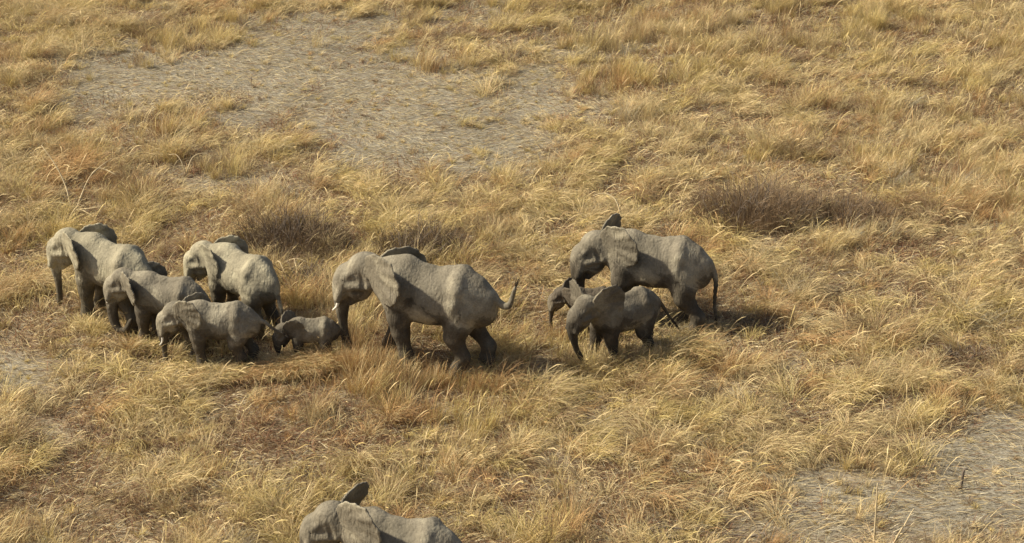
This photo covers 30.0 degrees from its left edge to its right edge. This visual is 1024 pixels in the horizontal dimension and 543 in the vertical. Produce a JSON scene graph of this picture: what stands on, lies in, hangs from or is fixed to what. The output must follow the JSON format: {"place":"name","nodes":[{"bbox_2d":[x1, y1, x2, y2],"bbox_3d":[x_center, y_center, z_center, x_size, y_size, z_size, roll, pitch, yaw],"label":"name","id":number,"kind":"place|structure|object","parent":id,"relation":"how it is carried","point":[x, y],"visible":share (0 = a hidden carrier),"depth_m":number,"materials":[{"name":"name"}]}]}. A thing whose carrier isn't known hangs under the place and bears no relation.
{"place":"outdoors","nodes":[
{"label":"outdoors","id":0,"kind":"place"},
{"bbox_2d":[0,0,1023,542],"bbox_3d":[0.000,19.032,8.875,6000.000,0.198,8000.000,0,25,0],"label":"ground","id":1,"kind":"structure","parent":0,"point":[954,504],"depth_m":47.46,"materials":[{"name":"soil"}]},
{"bbox_2d":[41,145,116,221],"bbox_3d":[-12.110,-2.474,53.274,2.303,1.514,2.219,0,25,0],"label":"dead branch","id":2,"kind":"object","parent":1,"relation":"on","point":[98,168],"visible":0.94,"depth_m":53.59,"materials":[{"name":"brown wood"}]},
{"bbox_2d":[46,223,152,335],"bbox_3d":[-9.885,0.126,46.531,3.369,2.473,1.562,15,29,30],"label":"elephant","id":3,"kind":"object","parent":1,"relation":"on","point":[96,255],"visible":0.81,"depth_m":46.12},
{"bbox_2d":[103,261,206,353],"bbox_3d":[-8.410,0.822,45.559,2.718,2.070,1.398,-1,25,-1],"label":"elephant","id":4,"kind":"object","parent":1,"relation":"on","point":[153,293],"visible":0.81,"depth_m":45.20},
{"bbox_2d":[169,153,213,175],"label":"dead stalk","id":5,"kind":"object","parent":1,"relation":"on","point":[189,162],"visible":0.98,"depth_m":55.65,"materials":[{"name":"beige plant"}]},
{"bbox_2d":[156,292,289,366],"bbox_3d":[-6.712,1.380,44.563,3.169,1.923,1.094,1,25,3],"label":"elephant","id":6,"kind":"object","parent":1,"relation":"on","point":[201,318],"visible":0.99,"depth_m":44.19},
{"bbox_2d":[183,235,282,340],"bbox_3d":[-6.468,0.380,46.419,3.543,2.222,1.324,20,31,36],"label":"elephant","id":7,"kind":"object","parent":1,"relation":"on","point":[231,267],"visible":0.81,"depth_m":45.95},
{"bbox_2d":[220,193,362,262],"bbox_3d":[-5.882,-1.383,50.831,4.077,1.592,2.936,0,25,0],"label":"dry shrub","id":8,"kind":"object","parent":1,"relation":"on","point":[287,231],"visible":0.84,"depth_m":50.93,"materials":[{"name":"brown plant"}]},
{"bbox_2d":[276,258,313,286],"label":"dead branch","id":9,"kind":"object","parent":1,"relation":"on","point":[295,264],"visible":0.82,"depth_m":49.10,"materials":[{"name":"brown wood"}]},
{"bbox_2d":[273,250,334,298],"bbox_3d":[-5.299,0.080,48.440,2.027,1.019,1.988,-18,30,-33],"label":"dry shrub","id":10,"kind":"object","parent":1,"relation":"on","point":[306,274],"visible":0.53,"depth_m":48.63,"materials":[{"name":"brown plant"}]},
{"bbox_2d":[272,310,343,359],"bbox_3d":[-4.802,1.520,45.015,1.678,1.262,0.812,-2,25,-4],"label":"elephant","id":11,"kind":"object","parent":1,"relation":"on","point":[302,330],"visible":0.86,"depth_m":44.67},
{"bbox_2d":[299,482,461,542],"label":"elephant","id":12,"kind":"object","parent":1,"relation":"on","point":[347,518],"visible":1,"depth_m":34.93},
{"bbox_2d":[366,208,475,263],"bbox_3d":[-2.414,-1.148,50.567,3.066,1.459,2.489,0,25,0],"label":"dry shrub","id":13,"kind":"object","parent":1,"relation":"on","point":[438,237],"visible":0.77,"depth_m":50.65,"materials":[{"name":"brown plant"}]},
{"bbox_2d":[332,246,520,380],"bbox_3d":[-1.980,0.893,44.318,4.582,3.117,1.911,7,26,15],"label":"elephant","id":14,"kind":"object","parent":1,"relation":"on","point":[409,285],"visible":0.98,"depth_m":43.73},
{"bbox_2d":[0,0,1023,542],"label":"grass","id":15,"kind":"structure","parent":1,"relation":"on","point":[76,24],"depth_m":50.35,"materials":[{"name":"yellow plant"}]},
{"bbox_2d":[547,277,606,325],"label":"elephant","id":16,"kind":"object","parent":1,"relation":"on","point":[558,298],"visible":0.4,"depth_m":46.25},
{"bbox_2d":[593,193,621,215],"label":"dead stalk","id":17,"kind":"object","parent":1,"relation":"on","point":[614,199],"visible":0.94,"depth_m":52.39,"materials":[{"name":"beige plant"}]},
{"bbox_2d":[565,279,679,365],"bbox_3d":[2.670,1.117,44.979,3.095,2.220,1.336,-5,26,-11],"label":"elephant","id":18,"kind":"object","parent":1,"relation":"on","point":[609,314],"visible":0.95,"depth_m":44.53},
{"bbox_2d":[570,213,717,335],"bbox_3d":[3.279,0.043,46.562,3.608,2.889,1.680,14,28,27],"label":"elephant","id":19,"kind":"object","parent":1,"relation":"on","point":[682,269],"visible":0.87,"depth_m":46.00},
{"bbox_2d":[635,526,766,538],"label":"dead branch","id":20,"kind":"object","parent":1,"relation":"on","point":[753,535],"visible":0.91,"depth_m":38.24,"materials":[{"name":"brown wood"}]},
{"bbox_2d":[721,307,785,333],"bbox_3d":[5.896,1.174,46.574,1.701,0.570,0.993,0,25,0],"label":"dry shrub","id":21,"kind":"object","parent":1,"relation":"on","point":[768,318],"visible":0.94,"depth_m":46.65,"materials":[{"name":"brown plant"}]},
{"bbox_2d":[679,159,830,236],"bbox_3d":[6.691,-2.136,52.452,4.571,1.685,3.503,0,25,0],"label":"dry shrub","id":22,"kind":"object","parent":1,"relation":"on","point":[738,204],"visible":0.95,"depth_m":52.38,"materials":[{"name":"brown plant"}]},
{"bbox_2d":[766,210,813,230],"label":"dry shrub","id":23,"kind":"object","parent":1,"relation":"on","point":[793,221],"visible":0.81,"depth_m":51.97,"materials":[{"name":"brown plant"}]},
{"bbox_2d":[784,183,905,229],"bbox_3d":[9.117,-1.929,52.608,3.671,1.103,2.523,0,25,0],"label":"dry shrub","id":24,"kind":"object","parent":1,"relation":"on","point":[851,203],"visible":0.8,"depth_m":52.67,"materials":[{"name":"brown plant"}]},
{"bbox_2d":[873,483,877,542],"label":"dead stalk","id":25,"kind":"object","parent":1,"relation":"on","point":[874,534],"visible":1,"depth_m":37.53,"materials":[{"name":"beige plant"}]},
{"bbox_2d":[893,508,914,542],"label":"dead stalk","id":26,"kind":"object","parent":1,"relation":"on","point":[896,539],"visible":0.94,"depth_m":37.82,"materials":[{"name":"beige plant"}]},
{"bbox_2d":[959,468,967,488],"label":"dead stalk","id":27,"kind":"object","parent":1,"relation":"on","point":[962,477],"visible":1,"depth_m":39.83,"materials":[{"name":"brown plant"}]},
{"bbox_2d":[933,337,1001,366],"bbox_3d":[10.766,1.882,45.059,1.806,0.531,1.194,0,25,0],"label":"dry shrub","id":28,"kind":"object","parent":1,"relation":"on","point":[950,351],"visible":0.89,"depth_m":45.12,"materials":[{"name":"brown plant"}]}
]}

